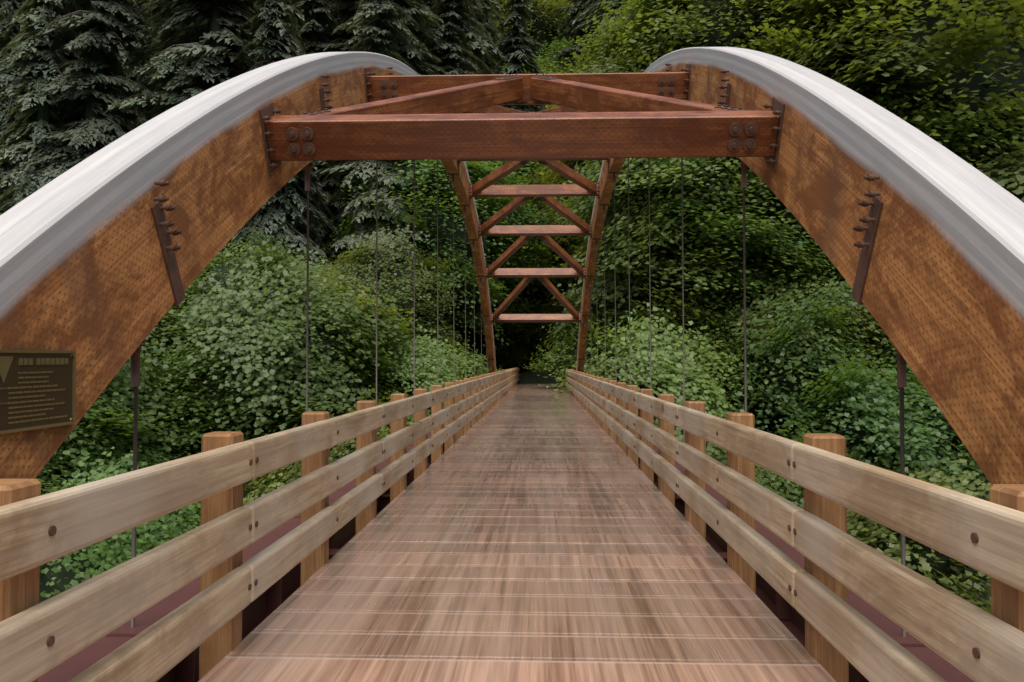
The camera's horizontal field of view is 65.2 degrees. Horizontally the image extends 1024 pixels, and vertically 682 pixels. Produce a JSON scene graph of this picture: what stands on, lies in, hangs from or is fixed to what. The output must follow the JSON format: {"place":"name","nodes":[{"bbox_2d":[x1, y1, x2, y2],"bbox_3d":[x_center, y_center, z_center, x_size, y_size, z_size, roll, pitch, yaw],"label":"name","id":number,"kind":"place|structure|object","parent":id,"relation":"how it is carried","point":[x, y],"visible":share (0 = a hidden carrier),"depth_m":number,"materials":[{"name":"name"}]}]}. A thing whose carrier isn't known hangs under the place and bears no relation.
{"place":"outdoors","nodes":[
{"label":"outdoors","id":0,"kind":"place"},
{"bbox_2d":[139,4,990,609],"bbox_3d":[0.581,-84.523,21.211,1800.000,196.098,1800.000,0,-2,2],"label":"terrain","id":1,"kind":"structure","parent":0,"point":[531,376],"depth_m":38.11,"materials":[{"name":"green plant"}]},
{"bbox_2d":[0,0,63,214],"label":"conifer tree","id":2,"kind":"object","parent":1,"relation":"on","point":[7,103],"visible":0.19,"depth_m":51.34,"materials":[{"name":"green plant"}]},
{"bbox_2d":[0,0,84,210],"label":"conifer tree","id":3,"kind":"object","parent":1,"relation":"on","point":[39,116],"visible":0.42,"depth_m":48.47,"materials":[{"name":"green plant"}]},
{"bbox_2d":[26,0,90,153],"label":"conifer tree","id":4,"kind":"object","parent":1,"relation":"on","point":[58,13],"visible":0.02,"depth_m":57.58,"materials":[{"name":"green plant"}]},
{"bbox_2d":[16,0,166,193],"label":"conifer tree","id":5,"kind":"object","parent":1,"relation":"on","point":[95,127],"visible":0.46,"depth_m":49.09,"materials":[{"name":"green plant"}]},
{"bbox_2d":[0,213,190,378],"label":"bush","id":6,"kind":"object","parent":1,"relation":"on","point":[166,317],"depth_m":37.92,"materials":[{"name":"green plant"}]},
{"bbox_2d":[38,420,193,493],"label":"bush","id":7,"kind":"object","parent":1,"relation":"on","point":[92,457],"visible":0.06,"depth_m":32.17,"materials":[{"name":"green plant"}]},
{"bbox_2d":[37,443,200,602],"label":"bush","id":8,"kind":"object","parent":1,"relation":"on","point":[64,573],"visible":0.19,"depth_m":27.20,"materials":[{"name":"green plant"}]},
{"bbox_2d":[74,0,163,132],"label":"conifer tree","id":9,"kind":"object","parent":1,"relation":"on","point":[133,76],"visible":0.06,"depth_m":61.02,"materials":[{"name":"green plant"}]},
{"bbox_2d":[36,325,210,489],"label":"bush","id":10,"kind":"object","parent":1,"relation":"on","point":[144,369],"visible":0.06,"depth_m":33.85,"materials":[{"name":"green plant"}]},
{"bbox_2d":[35,342,245,507],"bbox_3d":[-17.622,4.374,34.931,12.356,9.700,12.244,0,1,-4],"label":"bush","id":11,"kind":"object","parent":1,"relation":"on","point":[109,415],"visible":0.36,"depth_m":32.49,"materials":[{"name":"green plant"}]},
{"bbox_2d":[115,345,171,435],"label":"bush","id":12,"kind":"object","parent":1,"relation":"on","point":[144,382],"visible":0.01,"depth_m":36.27,"materials":[{"name":"green plant"}]},
{"bbox_2d":[125,2,168,121],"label":"conifer tree","id":13,"kind":"object","parent":1,"relation":"on","point":[152,53],"visible":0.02,"depth_m":63.33,"materials":[{"name":"green plant"}]},
{"bbox_2d":[142,280,210,412],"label":"bush","id":14,"kind":"object","parent":1,"relation":"on","point":[170,324],"visible":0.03,"depth_m":37.76,"materials":[{"name":"green plant"}]},
{"bbox_2d":[125,0,264,126],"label":"conifer tree","id":15,"kind":"object","parent":1,"relation":"on","point":[139,3],"visible":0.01,"depth_m":56.73,"materials":[{"name":"green plant"}]},
{"bbox_2d":[106,0,313,292],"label":"conifer tree","id":16,"kind":"object","parent":1,"relation":"on","point":[171,98],"visible":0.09,"depth_m":51.34,"materials":[{"name":"green plant"}]},
{"bbox_2d":[149,0,271,274],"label":"conifer tree","id":17,"kind":"object","parent":1,"relation":"on","point":[217,37],"visible":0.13,"depth_m":49.33,"materials":[{"name":"green plant"}]},
{"bbox_2d":[150,227,310,369],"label":"bush","id":18,"kind":"object","parent":1,"relation":"on","point":[224,263],"visible":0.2,"depth_m":39.41,"materials":[{"name":"green plant"}]},
{"bbox_2d":[0,52,495,478],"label":"rib","id":19,"kind":"object","parent":1,"relation":"on","point":[83,274],"visible":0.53,"depth_m":4.02,"materials":[{"name":"brown wood"}]},
{"bbox_2d":[0,349,75,433],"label":"plaque","id":20,"kind":"object","parent":19,"relation":"attached to","point":[37,389],"depth_m":3.13,"materials":[{"name":"brown metal"}]},
{"bbox_2d":[130,63,906,386],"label":"metal brackets","id":21,"kind":"object","parent":19,"relation":"attached to","point":[306,133],"visible":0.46,"depth_m":5.70,"materials":[{"name":"brown metal"}]},
{"bbox_2d":[130,158,905,636],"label":"suspension cables","id":22,"kind":"object","parent":21,"relation":"hanging from","point":[902,472],"visible":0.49,"depth_m":10.29,"materials":[{"name":"grey metal"}]},
{"bbox_2d":[265,72,779,322],"bbox_3d":[0.518,-2.869,19.400,3.676,3.652,27.362,0,-1,2],"label":"cross bracing","id":23,"kind":"object","parent":19,"relation":"attached to","point":[599,116],"visible":0.92,"depth_m":5.85,"materials":[{"name":"brown wood"}]},
{"bbox_2d":[121,296,378,454],"bbox_3d":[-12.060,2.774,38.300,12.558,9.939,9.937,0,-2,-12],"label":"bush","id":24,"kind":"object","parent":1,"relation":"on","point":[207,399],"visible":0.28,"depth_m":35.71,"materials":[{"name":"green plant"}]},
{"bbox_2d":[204,0,332,271],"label":"conifer tree","id":25,"kind":"object","parent":1,"relation":"on","point":[282,35],"visible":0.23,"depth_m":48.31,"materials":[{"name":"green plant"}]},
{"bbox_2d":[230,0,338,275],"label":"conifer tree","id":26,"kind":"object","parent":1,"relation":"on","point":[294,197],"visible":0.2,"depth_m":47.65,"materials":[{"name":"green plant"}]},
{"bbox_2d":[235,0,338,194],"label":"conifer tree","id":27,"kind":"object","parent":1,"relation":"on","point":[293,3],"depth_m":58.21,"materials":[{"name":"green plant"}]},
{"bbox_2d":[152,241,424,470],"bbox_3d":[-10.560,1.541,38.934,12.398,12.724,14.276,1,-2,-22],"label":"bush","id":28,"kind":"object","parent":1,"relation":"on","point":[286,338],"visible":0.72,"depth_m":35.51,"materials":[{"name":"green plant"}]},
{"bbox_2d":[243,444,351,502],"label":"bush","id":29,"kind":"object","parent":1,"relation":"on","point":[275,479],"visible":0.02,"depth_m":33.77,"materials":[{"name":"green plant"}]},
{"bbox_2d":[233,244,369,339],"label":"bush","id":30,"kind":"object","parent":1,"relation":"on","point":[312,263],"visible":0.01,"depth_m":43.37,"materials":[{"name":"green plant"}]},
{"bbox_2d":[199,247,417,409],"bbox_3d":[-10.306,0.434,42.430,12.244,10.904,13.989,3,-2,-32],"label":"bush","id":31,"kind":"object","parent":1,"relation":"on","point":[359,303],"visible":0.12,"depth_m":39.58,"materials":[{"name":"green plant"}]},
{"bbox_2d":[219,266,416,349],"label":"bush","id":32,"kind":"object","parent":1,"relation":"on","point":[367,300],"visible":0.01,"depth_m":42.27,"materials":[{"name":"green plant"}]},
{"bbox_2d":[289,0,350,266],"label":"conifer tree","id":33,"kind":"object","parent":1,"relation":"on","point":[314,23],"visible":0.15,"depth_m":55.98,"materials":[{"name":"green plant"}]},
{"bbox_2d":[311,247,357,280],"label":"bush","id":34,"kind":"object","parent":1,"relation":"on","point":[334,262],"visible":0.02,"depth_m":47.33,"materials":[{"name":"green plant"}]},
{"bbox_2d":[248,384,429,499],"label":"bush","id":35,"kind":"object","parent":1,"relation":"on","point":[346,447],"visible":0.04,"depth_m":33.63,"materials":[{"name":"green plant"}]},
{"bbox_2d":[323,0,372,262],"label":"conifer tree","id":36,"kind":"object","parent":1,"relation":"on","point":[337,175],"visible":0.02,"depth_m":54.54,"materials":[{"name":"green plant"}]},
{"bbox_2d":[303,0,425,237],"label":"conifer tree","id":37,"kind":"object","parent":1,"relation":"on","point":[343,44],"visible":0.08,"depth_m":57.54,"materials":[{"name":"green plant"}]},
{"bbox_2d":[316,312,420,433],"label":"bush","id":38,"kind":"object","parent":1,"relation":"on","point":[367,367],"visible":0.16,"depth_m":39.31,"materials":[{"name":"green plant"}]},
{"bbox_2d":[310,0,455,309],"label":"conifer tree","id":39,"kind":"object","parent":1,"relation":"on","point":[378,37],"visible":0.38,"depth_m":49.20,"materials":[{"name":"green plant"}]},
{"bbox_2d":[332,391,443,458],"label":"bush","id":40,"kind":"object","parent":1,"relation":"on","point":[386,432],"depth_m":34.40,"materials":[{"name":"green plant"}]},
{"bbox_2d":[330,0,447,266],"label":"conifer tree","id":41,"kind":"object","parent":1,"relation":"on","point":[416,11],"visible":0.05,"depth_m":53.30,"materials":[{"name":"green plant"}]},
{"bbox_2d":[324,223,466,353],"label":"bush","id":42,"kind":"object","parent":1,"relation":"on","point":[399,277],"visible":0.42,"depth_m":44.14,"materials":[{"name":"green plant"}]},
{"bbox_2d":[365,326,503,436],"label":"bush","id":43,"kind":"object","parent":1,"relation":"on","point":[425,370],"visible":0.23,"depth_m":40.04,"materials":[{"name":"green plant"}]},
{"bbox_2d":[390,293,485,371],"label":"bush","id":44,"kind":"object","parent":1,"relation":"on","point":[452,343],"visible":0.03,"depth_m":45.70,"materials":[{"name":"green plant"}]},
{"bbox_2d":[317,160,561,345],"bbox_3d":[-5.070,-3.872,52.586,16.198,18.063,15.820,1,0,40],"label":"maple tree","id":45,"kind":"object","parent":1,"relation":"on","point":[426,210],"visible":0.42,"depth_m":49.23,"materials":[{"name":"green plant"}]},
{"bbox_2d":[414,0,476,356],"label":"conifer tree","id":46,"kind":"object","parent":1,"relation":"on","point":[431,5],"depth_m":63.56,"materials":[{"name":"green plant"}]},
{"bbox_2d":[406,0,494,309],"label":"conifer tree","id":47,"kind":"object","parent":1,"relation":"on","point":[451,56],"visible":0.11,"depth_m":56.03,"materials":[{"name":"green plant"}]},
{"bbox_2d":[424,0,506,161],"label":"conifer tree","id":48,"kind":"object","parent":1,"relation":"on","point":[474,40],"visible":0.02,"depth_m":69.92,"materials":[{"name":"green plant"}]},
{"bbox_2d":[431,276,521,374],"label":"bush","id":49,"kind":"object","parent":1,"relation":"on","point":[478,339],"visible":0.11,"depth_m":55.65,"materials":[{"name":"green plant"}]},
{"bbox_2d":[473,0,505,105],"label":"conifer tree","id":50,"kind":"object","parent":1,"relation":"on","point":[491,28],"visible":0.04,"depth_m":80.15,"materials":[{"name":"green plant"}]},
{"bbox_2d":[482,1,499,69],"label":"conifer tree","id":51,"kind":"object","parent":1,"relation":"on","point":[488,20],"visible":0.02,"depth_m":92.49,"materials":[{"name":"green plant"}]},
{"bbox_2d":[417,161,566,377],"bbox_3d":[-4.004,-6.195,62.422,17.250,21.676,18.029,1,-2,-5],"label":"maple tree","id":52,"kind":"object","parent":1,"relation":"on","point":[531,168],"visible":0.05,"depth_m":60.94,"materials":[{"name":"green plant"}]},
{"bbox_2d":[453,299,537,373],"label":"tree","id":53,"kind":"object","parent":1,"relation":"on","point":[515,358],"visible":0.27,"depth_m":58.95,"materials":[{"name":"green plant"}]},
{"bbox_2d":[461,332,531,374],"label":"bush","id":54,"kind":"object","parent":1,"relation":"on","point":[510,351],"visible":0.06,"depth_m":62.08,"materials":[{"name":"green plant"}]},
{"bbox_2d":[487,0,558,367],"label":"conifer tree","id":55,"kind":"object","parent":1,"relation":"on","point":[512,46],"visible":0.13,"depth_m":70.47,"materials":[{"name":"green plant"}]},
{"bbox_2d":[506,295,555,371],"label":"tree","id":56,"kind":"object","parent":1,"relation":"on","point":[534,329],"visible":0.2,"depth_m":63.75,"materials":[{"name":"green plant"}]},
{"bbox_2d":[483,0,583,69],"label":"alder tree","id":57,"kind":"object","parent":1,"relation":"on","point":[546,19],"visible":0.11,"depth_m":90.43,"materials":[{"name":"green plant"}]},
{"bbox_2d":[502,56,575,222],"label":"alder tree","id":58,"kind":"object","parent":1,"relation":"on","point":[544,71],"depth_m":74.75,"materials":[{"name":"green plant"}]},
{"bbox_2d":[505,30,573,71],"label":"maple tree","id":59,"kind":"object","parent":1,"relation":"on","point":[547,61],"visible":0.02,"depth_m":84.14,"materials":[{"name":"green plant"}]},
{"bbox_2d":[518,239,563,313],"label":"maple tree","id":60,"kind":"object","parent":1,"relation":"on","point":[542,288],"visible":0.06,"depth_m":67.04,"materials":[{"name":"green plant"}]},
{"bbox_2d":[525,280,568,367],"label":"tree","id":61,"kind":"object","parent":1,"relation":"on","point":[547,330],"visible":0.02,"depth_m":63.99,"materials":[{"name":"green plant"}]},
{"bbox_2d":[532,215,583,312],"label":"maple tree","id":62,"kind":"object","parent":1,"relation":"on","point":[566,248],"visible":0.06,"depth_m":65.97,"materials":[{"name":"green plant"}]},
{"bbox_2d":[536,277,582,357],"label":"tree","id":63,"kind":"object","parent":1,"relation":"on","point":[559,310],"visible":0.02,"depth_m":59.52,"materials":[{"name":"green plant"}]},
{"bbox_2d":[521,62,599,264],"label":"alder tree","id":64,"kind":"object","parent":1,"relation":"on","point":[544,205],"depth_m":56.89,"materials":[{"name":"green plant"}]},
{"bbox_2d":[552,240,584,309],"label":"maple tree","id":65,"kind":"object","parent":1,"relation":"on","point":[571,278],"depth_m":62.93,"materials":[{"name":"green plant"}]},
{"bbox_2d":[545,0,607,73],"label":"conifer tree","id":66,"kind":"object","parent":1,"relation":"on","point":[577,5],"visible":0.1,"depth_m":77.27,"materials":[{"name":"green plant"}]},
{"bbox_2d":[523,307,637,389],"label":"bush","id":67,"kind":"object","parent":1,"relation":"on","point":[564,353],"visible":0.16,"depth_m":43.47,"materials":[{"name":"green plant"}]},
{"bbox_2d":[562,262,602,332],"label":"maple tree","id":68,"kind":"object","parent":1,"relation":"on","point":[576,285],"depth_m":56.47,"materials":[{"name":"green plant"}]},
{"bbox_2d":[534,313,632,389],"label":"bush","id":69,"kind":"object","parent":1,"relation":"on","point":[574,346],"visible":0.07,"depth_m":42.83,"materials":[{"name":"green plant"}]},
{"bbox_2d":[538,2,634,216],"bbox_3d":[9.901,-9.255,55.567,18.450,28.195,19.110,-2,0,-24],"label":"alder tree","id":70,"kind":"object","parent":1,"relation":"on","point":[573,67],"depth_m":53.41,"materials":[{"name":"green plant"}]},
{"bbox_2d":[526,285,647,380],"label":"bush","id":71,"kind":"object","parent":1,"relation":"on","point":[564,325],"visible":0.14,"depth_m":43.35,"materials":[{"name":"green plant"}]},
{"bbox_2d":[571,0,634,54],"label":"conifer tree","id":72,"kind":"object","parent":1,"relation":"on","point":[586,13],"visible":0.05,"depth_m":71.34,"materials":[{"name":"green plant"}]},
{"bbox_2d":[528,12,686,249],"bbox_3d":[8.307,-7.481,49.569,15.030,24.261,15.883,1,-2,-15],"label":"alder tree","id":73,"kind":"object","parent":1,"relation":"on","point":[593,67],"visible":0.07,"depth_m":48.14,"materials":[{"name":"green plant"}]},
{"bbox_2d":[521,0,772,224],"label":"alder tree","id":74,"kind":"object","parent":1,"relation":"on","point":[613,31],"visible":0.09,"depth_m":47.91,"materials":[{"name":"green plant"}]},
{"bbox_2d":[560,361,761,449],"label":"bush","id":75,"kind":"object","parent":1,"relation":"on","point":[654,417],"visible":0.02,"depth_m":35.58,"materials":[{"name":"green plant"}]},
{"bbox_2d":[546,302,785,456],"bbox_3d":[7.136,3.738,38.265,11.079,11.456,13.281,1,-2,-33],"label":"bush","id":76,"kind":"object","parent":1,"relation":"on","point":[666,372],"visible":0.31,"depth_m":35.79,"materials":[{"name":"green plant"}]},
{"bbox_2d":[552,210,782,358],"bbox_3d":[8.811,-1.057,44.609,12.954,12.237,15.426,-1,-2,39],"label":"tree","id":77,"kind":"object","parent":1,"relation":"on","point":[621,281],"visible":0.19,"depth_m":40.45,"materials":[{"name":"green plant"}]},
{"bbox_2d":[576,250,761,364],"bbox_3d":[8.838,0.028,43.412,12.340,9.873,9.868,-1,-2,42],"label":"tree","id":78,"kind":"object","parent":1,"relation":"on","point":[705,310],"visible":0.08,"depth_m":40.48,"materials":[{"name":"green plant"}]},
{"bbox_2d":[523,41,842,314],"bbox_3d":[9.281,-4.977,42.894,16.558,20.447,16.321,0,-2,-9],"label":"maple tree","id":79,"kind":"object","parent":1,"relation":"on","point":[660,223],"visible":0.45,"depth_m":39.51,"materials":[{"name":"green plant"}]},
{"bbox_2d":[616,296,757,405],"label":"bush","id":80,"kind":"object","parent":1,"relation":"on","point":[719,337],"visible":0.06,"depth_m":39.69,"materials":[{"name":"green plant"}]},
{"bbox_2d":[560,157,840,328],"bbox_3d":[11.667,-4.069,44.348,15.332,18.063,16.222,3,-4,-31],"label":"maple tree","id":81,"kind":"object","parent":1,"relation":"on","point":[733,244],"visible":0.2,"depth_m":39.54,"materials":[{"name":"green plant"}]},
{"bbox_2d":[638,409,789,497],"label":"bush","id":82,"kind":"object","parent":1,"relation":"on","point":[710,450],"visible":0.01,"depth_m":31.22,"materials":[{"name":"green plant"}]},
{"bbox_2d":[562,0,870,406],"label":"alder tree","id":83,"kind":"object","parent":1,"relation":"on","point":[708,29],"visible":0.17,"depth_m":42.62,"materials":[{"name":"green plant"}]},
{"bbox_2d":[654,406,803,490],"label":"bush","id":84,"kind":"object","parent":1,"relation":"on","point":[761,416],"visible":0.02,"depth_m":33.09,"materials":[{"name":"green plant"}]},
{"bbox_2d":[700,252,892,430],"bbox_3d":[14.552,0.670,39.970,12.665,10.607,10.944,1,-2,-18],"label":"bush","id":85,"kind":"object","parent":1,"relation":"on","point":[829,302],"visible":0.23,"depth_m":37.18,"materials":[{"name":"green plant"}]},
{"bbox_2d":[713,262,896,406],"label":"bush","id":86,"kind":"object","parent":1,"relation":"on","point":[875,326],"visible":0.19,"depth_m":37.36,"materials":[{"name":"green plant"}]},
{"bbox_2d":[709,294,918,449],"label":"bush","id":87,"kind":"object","parent":1,"relation":"on","point":[774,407],"visible":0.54,"depth_m":35.83,"materials":[{"name":"green plant"}]},
{"bbox_2d":[756,474,889,556],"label":"bush","id":88,"kind":"object","parent":1,"relation":"on","point":[796,491],"depth_m":30.55,"materials":[{"name":"green plant"}]},
{"bbox_2d":[716,422,943,565],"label":"bush","id":89,"kind":"object","parent":1,"relation":"on","point":[791,482],"visible":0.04,"depth_m":30.59,"materials":[{"name":"green plant"}]},
{"bbox_2d":[658,0,1004,285],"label":"alder tree","id":90,"kind":"object","parent":1,"relation":"on","point":[886,14],"visible":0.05,"depth_m":39.78,"materials":[{"name":"green plant"}]},
{"bbox_2d":[690,0,1023,281],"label":"maple tree","id":91,"kind":"object","parent":1,"relation":"on","point":[974,43],"visible":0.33,"depth_m":37.52,"materials":[{"name":"green plant"}]},
{"bbox_2d":[825,276,896,370],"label":"bush","id":92,"kind":"object","parent":1,"relation":"on","point":[868,313],"depth_m":39.50,"materials":[{"name":"green plant"}]},
{"bbox_2d":[799,447,964,590],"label":"bush","id":93,"kind":"object","parent":1,"relation":"on","point":[867,461],"depth_m":30.64,"materials":[{"name":"green plant"}]},
{"bbox_2d":[781,341,991,496],"bbox_3d":[16.795,4.838,35.100,12.057,9.712,11.635,3,-4,-43],"label":"bush","id":94,"kind":"object","parent":1,"relation":"on","point":[873,419],"visible":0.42,"depth_m":32.50,"materials":[{"name":"green plant"}]},
{"bbox_2d":[785,440,990,613],"bbox_3d":[13.405,8.708,30.588,11.630,9.773,12.213,4,-5,-44],"label":"bush","id":95,"kind":"object","parent":1,"relation":"on","point":[921,563],"visible":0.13,"depth_m":27.99,"materials":[{"name":"green plant"}]},
{"bbox_2d":[866,334,923,387],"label":"bush","id":96,"kind":"object","parent":1,"relation":"on","point":[894,354],"depth_m":36.85,"materials":[{"name":"green plant"}]},
{"bbox_2d":[792,21,1023,289],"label":"maple tree","id":97,"kind":"object","parent":1,"relation":"on","point":[920,125],"visible":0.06,"depth_m":37.18,"materials":[{"name":"green plant"}]},
{"bbox_2d":[866,333,967,450],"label":"bush","id":98,"kind":"object","parent":1,"relation":"on","point":[887,352],"visible":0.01,"depth_m":36.48,"materials":[{"name":"green plant"}]},
{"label":"abutments","id":99,"kind":"object","parent":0,"visible":0},
{"bbox_2d":[38,423,973,681],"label":"bridge side beams","id":100,"kind":"structure","parent":99,"relation":"on","point":[262,607],"depth_m":5.68,"materials":[{"name":"brown wood"}]},
{"bbox_2d":[0,367,1023,681],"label":"rail posts","id":101,"kind":"object","parent":100,"relation":"attached to","point":[18,593],"visible":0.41,"depth_m":4.19,"materials":[{"name":"brown wood"}]},
{"bbox_2d":[0,368,1023,681],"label":"rails","id":102,"kind":"object","parent":101,"relation":"attached to","point":[952,628],"visible":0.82,"depth_m":3.39,"materials":[{"name":"brown wood"}]},
{"bbox_2d":[46,373,980,658],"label":"bolts","id":103,"kind":"object","parent":102,"relation":"attached to","point":[52,531],"visible":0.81,"depth_m":4.16,"materials":[{"name":"black metal"}]},
{"bbox_2d":[198,384,835,681],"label":"deck planks","id":104,"kind":"object","parent":100,"relation":"on","point":[529,533],"visible":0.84,"depth_m":5.30,"materials":[{"name":"brown wood"}]},
{"bbox_2d":[576,47,1023,484],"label":"arch","id":105,"kind":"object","parent":99,"relation":"on","point":[943,298],"visible":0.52,"depth_m":3.74,"materials":[{"name":"brown wood"}]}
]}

